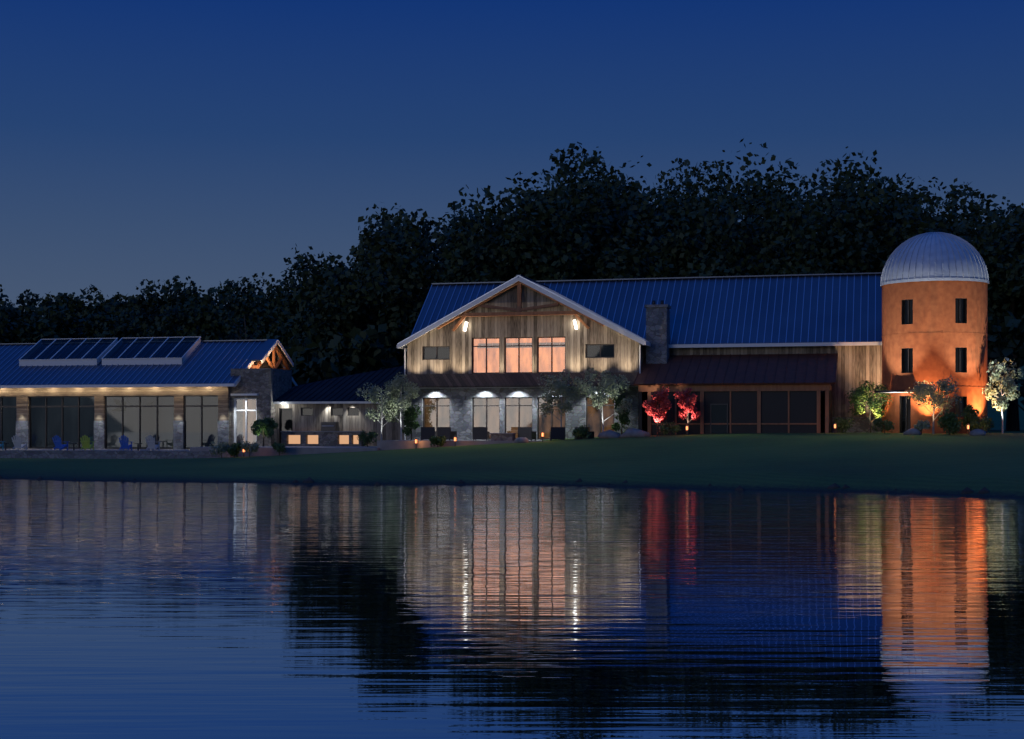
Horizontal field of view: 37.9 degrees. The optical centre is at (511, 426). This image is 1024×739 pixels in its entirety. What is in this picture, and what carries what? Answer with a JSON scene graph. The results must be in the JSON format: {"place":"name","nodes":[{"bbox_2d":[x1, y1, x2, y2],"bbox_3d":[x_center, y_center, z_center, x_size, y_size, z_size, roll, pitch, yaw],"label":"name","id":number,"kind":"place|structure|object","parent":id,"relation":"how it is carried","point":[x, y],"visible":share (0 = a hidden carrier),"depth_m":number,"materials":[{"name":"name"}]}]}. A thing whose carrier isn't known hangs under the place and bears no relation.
{"place":"outdoors","nodes":[
{"label":"outdoors","id":0,"kind":"place"},
{"bbox_2d":[0,479,1023,738],"bbox_3d":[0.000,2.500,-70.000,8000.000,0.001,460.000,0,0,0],"label":"pond water","id":1,"kind":"structure","parent":0,"point":[308,611],"depth_m":20.00,"materials":[{"name":"blue liquid"}]},
{"bbox_2d":[0,364,1023,497],"bbox_3d":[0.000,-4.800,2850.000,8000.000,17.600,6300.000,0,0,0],"label":"lawn","id":2,"kind":"structure","parent":0,"point":[992,461],"depth_m":70.95,"materials":[{"name":"green plant"}]},
{"bbox_2d":[0,300,25,342],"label":"tree","id":3,"kind":"object","parent":2,"relation":"on","point":[4,315],"visible":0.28,"depth_m":213.04,"materials":[{"name":"green plant"}]},
{"bbox_2d":[1,306,31,322],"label":"tree","id":4,"kind":"object","parent":2,"relation":"on","point":[26,310],"visible":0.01,"depth_m":232.92,"materials":[{"name":"green plant"}]},
{"bbox_2d":[0,284,42,317],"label":"tree","id":5,"kind":"object","parent":2,"relation":"on","point":[31,302],"visible":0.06,"depth_m":251.21,"materials":[{"name":"green plant"}]},
{"bbox_2d":[0,302,82,342],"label":"tree","id":6,"kind":"object","parent":2,"relation":"on","point":[60,325],"visible":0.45,"depth_m":210.19,"materials":[{"name":"green plant"}]},
{"bbox_2d":[22,296,83,337],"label":"tree","id":7,"kind":"object","parent":2,"relation":"on","point":[65,299],"visible":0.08,"depth_m":234.53,"materials":[{"name":"green plant"}]},
{"bbox_2d":[37,292,92,316],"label":"tree","id":8,"kind":"object","parent":2,"relation":"on","point":[47,301],"visible":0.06,"depth_m":249.42,"materials":[{"name":"green plant"}]},
{"bbox_2d":[74,284,148,336],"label":"tree","id":9,"kind":"object","parent":2,"relation":"on","point":[104,307],"visible":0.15,"depth_m":231.52,"materials":[{"name":"green plant"}]},
{"bbox_2d":[75,306,148,340],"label":"tree","id":10,"kind":"object","parent":2,"relation":"on","point":[116,329],"visible":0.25,"depth_m":213.36,"materials":[{"name":"green plant"}]},
{"bbox_2d":[99,292,159,316],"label":"tree","id":11,"kind":"object","parent":2,"relation":"on","point":[118,296],"visible":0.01,"depth_m":250.07,"materials":[{"name":"green plant"}]},
{"bbox_2d":[0,336,297,458],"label":"pool house","id":12,"kind":"structure","parent":2,"relation":"on","point":[177,397],"depth_m":105.36,"materials":[{"name":"stone"}]},
{"bbox_2d":[11,435,28,449],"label":"adirondack chair","id":13,"kind":"object","parent":12,"relation":"on","point":[17,442],"visible":1,"depth_m":99.93,"materials":[{"name":"grey paint"}]},
{"bbox_2d":[52,435,69,449],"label":"adirondack chair","id":14,"kind":"object","parent":12,"relation":"on","point":[59,445],"visible":0.97,"depth_m":98.79,"materials":[{"name":"blue paint"}]},
{"bbox_2d":[80,435,95,449],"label":"adirondack chair","id":15,"kind":"object","parent":12,"relation":"on","point":[86,444],"visible":1,"depth_m":98.60,"materials":[{"name":"green paint"}]},
{"bbox_2d":[119,435,131,449],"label":"adirondack chair","id":16,"kind":"object","parent":12,"relation":"on","point":[124,443],"visible":1,"depth_m":97.94,"materials":[{"name":"blue paint"}]},
{"bbox_2d":[145,435,159,450],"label":"adirondack chair","id":17,"kind":"object","parent":12,"relation":"on","point":[151,445],"visible":1,"depth_m":97.41,"materials":[{"name":"grey paint"}]},
{"bbox_2d":[114,275,216,339],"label":"tree","id":18,"kind":"object","parent":2,"relation":"on","point":[183,304],"visible":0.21,"depth_m":228.61,"materials":[{"name":"green plant"}]},
{"bbox_2d":[145,277,200,318],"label":"tree","id":19,"kind":"object","parent":2,"relation":"on","point":[169,303],"visible":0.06,"depth_m":244.78,"materials":[{"name":"green plant"}]},
{"bbox_2d":[141,300,236,339],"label":"tree","id":20,"kind":"object","parent":2,"relation":"on","point":[208,322],"visible":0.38,"depth_m":210.68,"materials":[{"name":"green plant"}]},
{"bbox_2d":[209,439,229,457],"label":"shrub","id":21,"kind":"object","parent":2,"relation":"on","point":[219,447],"visible":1,"depth_m":92.67,"materials":[{"name":"green plant"}]},
{"bbox_2d":[191,286,268,338],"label":"tree","id":22,"kind":"object","parent":2,"relation":"on","point":[239,310],"visible":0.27,"depth_m":230.66,"materials":[{"name":"green plant"}]},
{"bbox_2d":[227,442,241,457],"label":"shrub","id":23,"kind":"object","parent":2,"relation":"on","point":[234,449],"visible":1,"depth_m":92.74,"materials":[{"name":"green plant"}]},
{"bbox_2d":[215,310,274,339],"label":"tree","id":24,"kind":"object","parent":2,"relation":"on","point":[245,331],"visible":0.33,"depth_m":200.06,"materials":[{"name":"green plant"}]},
{"bbox_2d":[207,272,283,310],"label":"tree","id":25,"kind":"object","parent":2,"relation":"on","point":[214,290],"visible":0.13,"depth_m":251.36,"materials":[{"name":"green plant"}]},
{"bbox_2d":[218,314,272,339],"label":"tree","id":26,"kind":"object","parent":2,"relation":"on","point":[250,331],"visible":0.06,"depth_m":214.56,"materials":[{"name":"green plant"}]},
{"bbox_2d":[240,441,259,456],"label":"shrub","id":27,"kind":"object","parent":2,"relation":"on","point":[252,447],"visible":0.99,"depth_m":92.73,"materials":[{"name":"green plant"}]},
{"bbox_2d":[251,417,278,445],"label":"garden tree","id":28,"kind":"object","parent":2,"relation":"on","point":[267,426],"visible":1,"depth_m":99.91,"materials":[{"name":"green plant"}]},
{"bbox_2d":[240,291,297,327],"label":"tree","id":29,"kind":"object","parent":2,"relation":"on","point":[277,299],"visible":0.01,"depth_m":230.01,"materials":[{"name":"green plant"}]},
{"bbox_2d":[252,302,303,366],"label":"tree","id":30,"kind":"object","parent":2,"relation":"on","point":[273,317],"visible":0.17,"depth_m":214.23,"materials":[{"name":"green plant"}]},
{"bbox_2d":[271,442,286,455],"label":"shrub","id":31,"kind":"object","parent":2,"relation":"on","point":[280,447],"visible":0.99,"depth_m":93.51,"materials":[{"name":"green plant"}]},
{"bbox_2d":[259,269,313,311],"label":"tree","id":32,"kind":"object","parent":2,"relation":"on","point":[281,292],"visible":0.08,"depth_m":249.28,"materials":[{"name":"green plant"}]},
{"bbox_2d":[190,365,406,456],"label":"pavilion","id":33,"kind":"structure","parent":2,"relation":"on","point":[323,416],"depth_m":102.11,"materials":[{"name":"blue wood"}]},
{"bbox_2d":[273,287,375,384],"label":"tree","id":34,"kind":"object","parent":2,"relation":"on","point":[284,329],"visible":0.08,"depth_m":136.93,"materials":[{"name":"green plant"}]},
{"bbox_2d":[280,243,398,368],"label":"tree","id":35,"kind":"object","parent":2,"relation":"on","point":[305,272],"visible":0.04,"depth_m":152.95,"materials":[{"name":"green plant"}]},
{"bbox_2d":[302,323,400,382],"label":"tree","id":36,"kind":"object","parent":2,"relation":"on","point":[355,352],"visible":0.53,"depth_m":118.80,"materials":[{"name":"green plant"}]},
{"bbox_2d":[285,252,419,378],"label":"tree","id":37,"kind":"object","parent":2,"relation":"on","point":[338,310],"visible":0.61,"depth_m":128.22,"materials":[{"name":"green plant"}]},
{"bbox_2d":[356,430,377,446],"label":"shrub","id":38,"kind":"object","parent":2,"relation":"on","point":[364,437],"visible":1,"depth_m":96.28,"materials":[{"name":"green plant"}]},
{"bbox_2d":[356,382,403,440],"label":"garden tree","id":39,"kind":"object","parent":2,"relation":"on","point":[374,398],"visible":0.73,"depth_m":97.62,"materials":[{"name":"green plant"}]},
{"bbox_2d":[345,236,443,369],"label":"tree","id":40,"kind":"object","parent":2,"relation":"on","point":[401,361],"visible":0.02,"depth_m":140.77,"materials":[{"name":"green plant"}]},
{"bbox_2d":[376,372,419,439],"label":"garden tree","id":41,"kind":"object","parent":2,"relation":"on","point":[410,390],"visible":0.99,"depth_m":96.53,"materials":[{"name":"green plant"}]},
{"bbox_2d":[352,202,466,362],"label":"tree","id":42,"kind":"object","parent":2,"relation":"on","point":[402,212],"visible":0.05,"depth_m":148.43,"materials":[{"name":"green plant"}]},
{"bbox_2d":[402,403,420,439],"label":"tree","id":43,"kind":"object","parent":2,"relation":"on","point":[411,415],"visible":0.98,"depth_m":97.55,"materials":[{"name":"green plant"}]},
{"bbox_2d":[342,203,514,351],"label":"tree","id":44,"kind":"object","parent":2,"relation":"on","point":[384,254],"visible":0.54,"depth_m":124.68,"materials":[{"name":"green plant"}]},
{"bbox_2d":[429,435,446,446],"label":"shrub","id":45,"kind":"object","parent":2,"relation":"on","point":[437,440],"visible":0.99,"depth_m":91.66,"materials":[{"name":"green plant"}]},
{"bbox_2d":[0,476,989,493],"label":"shore stones","id":46,"kind":"object","parent":2,"relation":"on","point":[967,490],"visible":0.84,"depth_m":58.25,"materials":[{"name":"grey stone"}]},
{"bbox_2d":[421,202,595,297],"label":"tree","id":47,"kind":"object","parent":2,"relation":"on","point":[469,211],"visible":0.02,"depth_m":135.95,"materials":[{"name":"green plant"}]},
{"bbox_2d":[438,185,598,282],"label":"tree","id":48,"kind":"object","parent":2,"relation":"on","point":[507,244],"visible":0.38,"depth_m":122.40,"materials":[{"name":"green plant"}]},
{"bbox_2d":[514,437,528,442],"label":"boulder","id":49,"kind":"object","parent":2,"relation":"on","point":[521,440],"visible":0.8,"depth_m":89.91,"materials":[{"name":"grey stone"}]},
{"bbox_2d":[537,369,583,439],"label":"garden tree","id":50,"kind":"object","parent":2,"relation":"on","point":[557,387],"visible":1,"depth_m":92.95,"materials":[{"name":"green plant"}]},
{"bbox_2d":[478,142,649,279],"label":"tree","id":51,"kind":"object","parent":2,"relation":"on","point":[589,207],"visible":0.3,"depth_m":126.19,"materials":[{"name":"green plant"}]},
{"bbox_2d":[493,146,656,211],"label":"tree","id":52,"kind":"object","parent":2,"relation":"on","point":[561,184],"visible":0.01,"depth_m":151.11,"materials":[{"name":"green plant"}]},
{"bbox_2d":[572,425,591,438],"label":"shrub","id":53,"kind":"object","parent":2,"relation":"on","point":[579,433],"visible":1,"depth_m":91.32,"materials":[{"name":"green plant"}]},
{"bbox_2d":[574,427,593,438],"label":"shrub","id":54,"kind":"object","parent":2,"relation":"on","point":[592,435],"visible":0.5,"depth_m":91.76,"materials":[{"name":"green plant"}]},
{"bbox_2d":[500,156,673,273],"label":"tree","id":55,"kind":"object","parent":2,"relation":"on","point":[624,189],"visible":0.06,"depth_m":137.37,"materials":[{"name":"green plant"}]},
{"bbox_2d":[578,367,633,431],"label":"garden tree","id":56,"kind":"object","parent":2,"relation":"on","point":[611,388],"visible":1,"depth_m":93.05,"materials":[{"name":"green plant"}]},
{"bbox_2d":[598,430,619,437],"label":"boulder","id":57,"kind":"object","parent":2,"relation":"on","point":[609,434],"visible":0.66,"depth_m":90.98,"materials":[{"name":"grey stone"}]},
{"bbox_2d":[611,395,629,434],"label":"shrub","id":58,"kind":"object","parent":2,"relation":"on","point":[623,420],"visible":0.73,"depth_m":94.06,"materials":[{"name":"green plant"}]},
{"bbox_2d":[377,272,881,449],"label":"barn","id":59,"kind":"structure","parent":2,"relation":"on","point":[483,354],"depth_m":97.67,"materials":[{"name":"wood"}]},
{"bbox_2d":[421,427,435,439],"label":"lounge chair","id":60,"kind":"object","parent":59,"relation":"on","point":[427,432],"visible":0.74,"depth_m":94.50,"materials":[{"name":"black wicker"}]},
{"bbox_2d":[437,427,456,440],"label":"lounge chair","id":61,"kind":"object","parent":59,"relation":"on","point":[448,433],"visible":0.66,"depth_m":94.03,"materials":[{"name":"black wicker"}]},
{"bbox_2d":[473,427,489,440],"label":"lounge chair","id":62,"kind":"object","parent":59,"relation":"on","point":[481,432],"visible":0.99,"depth_m":92.84,"materials":[{"name":"black wicker"}]},
{"bbox_2d":[489,433,515,440],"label":"fire table","id":63,"kind":"object","parent":59,"relation":"on","point":[502,436],"visible":0.96,"depth_m":92.16,"materials":[{"name":"stone"}]},
{"bbox_2d":[518,427,535,440],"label":"lounge chair","id":64,"kind":"object","parent":59,"relation":"on","point":[528,433],"visible":0.76,"depth_m":92.36,"materials":[{"name":"black wicker"}]},
{"bbox_2d":[550,427,564,439],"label":"lounge chair","id":65,"kind":"object","parent":59,"relation":"on","point":[557,432],"visible":0.82,"depth_m":92.46,"materials":[{"name":"black wicker"}]},
{"bbox_2d":[564,191,699,279],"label":"tree","id":66,"kind":"object","parent":2,"relation":"on","point":[630,267],"visible":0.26,"depth_m":123.86,"materials":[{"name":"green plant"}]},
{"bbox_2d":[620,428,650,437],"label":"boulder","id":67,"kind":"object","parent":2,"relation":"on","point":[634,432],"visible":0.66,"depth_m":90.09,"materials":[{"name":"grey stone"}]},
{"bbox_2d":[642,386,671,435],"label":"garden tree","id":68,"kind":"object","parent":2,"relation":"on","point":[656,400],"visible":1,"depth_m":91.19,"materials":[{"name":"red plant"}]},
{"bbox_2d":[591,174,731,263],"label":"tree","id":69,"kind":"object","parent":2,"relation":"on","point":[681,218],"visible":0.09,"depth_m":133.00,"materials":[{"name":"green plant"}]},
{"bbox_2d":[659,421,680,434],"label":"shrub","id":70,"kind":"object","parent":2,"relation":"on","point":[666,427],"visible":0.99,"depth_m":90.64,"materials":[{"name":"green plant"}]},
{"bbox_2d":[617,156,755,221],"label":"tree","id":71,"kind":"object","parent":2,"relation":"on","point":[660,180],"visible":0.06,"depth_m":155.48,"materials":[{"name":"green plant"}]},
{"bbox_2d":[674,388,700,434],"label":"garden tree","id":72,"kind":"object","parent":2,"relation":"on","point":[686,401],"visible":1,"depth_m":91.27,"materials":[{"name":"red plant"}]},
{"bbox_2d":[633,191,772,277],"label":"tree","id":73,"kind":"object","parent":2,"relation":"on","point":[707,262],"visible":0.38,"depth_m":123.53,"materials":[{"name":"green plant"}]},
{"bbox_2d":[640,139,814,271],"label":"tree","id":74,"kind":"object","parent":2,"relation":"on","point":[761,195],"visible":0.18,"depth_m":136.71,"materials":[{"name":"green plant"}]},
{"bbox_2d":[633,353,837,434],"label":"screened porch","id":75,"kind":"object","parent":2,"relation":"on","point":[762,393],"visible":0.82,"depth_m":92.47,"materials":[{"name":"black wood"}]},
{"bbox_2d":[685,165,808,266],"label":"tree","id":76,"kind":"object","parent":2,"relation":"on","point":[806,184],"visible":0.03,"depth_m":154.91,"materials":[{"name":"green plant"}]},
{"bbox_2d":[725,219,874,272],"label":"tree","id":77,"kind":"object","parent":2,"relation":"on","point":[778,249],"depth_m":138.97,"materials":[{"name":"green plant"}]},
{"bbox_2d":[715,158,895,275],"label":"tree","id":78,"kind":"object","parent":2,"relation":"on","point":[814,231],"visible":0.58,"depth_m":123.44,"materials":[{"name":"green plant"}]},
{"bbox_2d":[834,417,855,432],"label":"shrub","id":79,"kind":"object","parent":2,"relation":"on","point":[842,424],"visible":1,"depth_m":90.50,"materials":[{"name":"green plant"}]},
{"bbox_2d":[764,167,928,254],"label":"tree","id":80,"kind":"object","parent":2,"relation":"on","point":[882,183],"depth_m":150.10,"materials":[{"name":"green plant"}]},
{"bbox_2d":[765,146,953,273],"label":"tree","id":81,"kind":"object","parent":2,"relation":"on","point":[874,198],"visible":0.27,"depth_m":126.32,"materials":[{"name":"green plant"}]},
{"bbox_2d":[845,380,893,432],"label":"garden tree","id":82,"kind":"object","parent":2,"relation":"on","point":[857,396],"visible":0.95,"depth_m":92.19,"materials":[{"name":"green plant"}]},
{"bbox_2d":[809,198,943,272],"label":"tree","id":83,"kind":"object","parent":2,"relation":"on","point":[910,200],"depth_m":138.72,"materials":[{"name":"green plant"}]},
{"bbox_2d":[872,417,894,433],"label":"shrub","id":84,"kind":"object","parent":2,"relation":"on","point":[887,425],"visible":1,"depth_m":88.73,"materials":[{"name":"green plant"}]},
{"bbox_2d":[903,428,920,434],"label":"boulder","id":85,"kind":"object","parent":2,"relation":"on","point":[912,431],"visible":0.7,"depth_m":86.40,"materials":[{"name":"grey stone"}]},
{"bbox_2d":[913,420,930,434],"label":"shrub","id":86,"kind":"object","parent":2,"relation":"on","point":[920,426],"visible":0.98,"depth_m":86.56,"materials":[{"name":"green plant"}]},
{"bbox_2d":[874,232,988,432],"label":"silo","id":87,"kind":"object","parent":2,"relation":"on","point":[934,286],"visible":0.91,"depth_m":90.06,"materials":[{"name":"orange"}]},
{"bbox_2d":[907,375,962,433],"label":"garden tree","id":88,"kind":"object","parent":2,"relation":"on","point":[923,389],"visible":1,"depth_m":87.36,"materials":[{"name":"green plant"}]},
{"bbox_2d":[856,216,1014,342],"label":"tree","id":89,"kind":"object","parent":2,"relation":"on","point":[996,316],"visible":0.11,"depth_m":124.15,"materials":[{"name":"green plant"}]},
{"bbox_2d":[882,176,1004,240],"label":"tree","id":90,"kind":"object","parent":2,"relation":"on","point":[954,193],"visible":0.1,"depth_m":148.76,"materials":[{"name":"green plant"}]},
{"bbox_2d":[937,409,961,434],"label":"shrub","id":91,"kind":"object","parent":2,"relation":"on","point":[950,422],"visible":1,"depth_m":86.34,"materials":[{"name":"green plant"}]},
{"bbox_2d":[961,404,980,430],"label":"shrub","id":92,"kind":"object","parent":2,"relation":"on","point":[969,413],"visible":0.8,"depth_m":88.73,"materials":[{"name":"green plant"}]},
{"bbox_2d":[969,429,985,434],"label":"boulder","id":93,"kind":"object","parent":2,"relation":"on","point":[977,432],"visible":0.97,"depth_m":85.34,"materials":[{"name":"grey stone"}]},
{"bbox_2d":[935,205,1022,358],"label":"tree","id":94,"kind":"object","parent":2,"relation":"on","point":[958,227],"depth_m":138.76,"materials":[{"name":"green plant"}]},
{"bbox_2d":[936,193,1023,430],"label":"tree","id":95,"kind":"object","parent":2,"relation":"on","point":[1013,286],"visible":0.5,"depth_m":125.61,"materials":[{"name":"green plant"}]},
{"bbox_2d":[969,416,993,430],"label":"shrub","id":96,"kind":"object","parent":2,"relation":"on","point":[985,423],"visible":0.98,"depth_m":87.45,"materials":[{"name":"green plant"}]},
{"bbox_2d":[952,213,1019,429],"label":"tree","id":97,"kind":"object","parent":2,"relation":"on","point":[1009,376],"depth_m":153.25,"materials":[{"name":"green plant"}]},
{"bbox_2d":[981,357,1023,432],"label":"garden tree","id":98,"kind":"object","parent":2,"relation":"on","point":[1008,385],"visible":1,"depth_m":89.12,"materials":[{"name":"green plant"}]},
{"bbox_2d":[986,203,1023,319],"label":"tree","id":99,"kind":"object","parent":2,"relation":"on","point":[1014,206],"visible":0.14,"depth_m":127.87,"materials":[{"name":"green plant"}]},
{"bbox_2d":[988,311,1023,410],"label":"tree","id":100,"kind":"object","parent":2,"relation":"on","point":[1008,336],"visible":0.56,"depth_m":118.81,"materials":[{"name":"green plant"}]},
{"bbox_2d":[0,0,1023,360],"label":"sky","id":101,"kind":"structure","parent":0,"point":[204,141],"materials":[{"name":"blue"}]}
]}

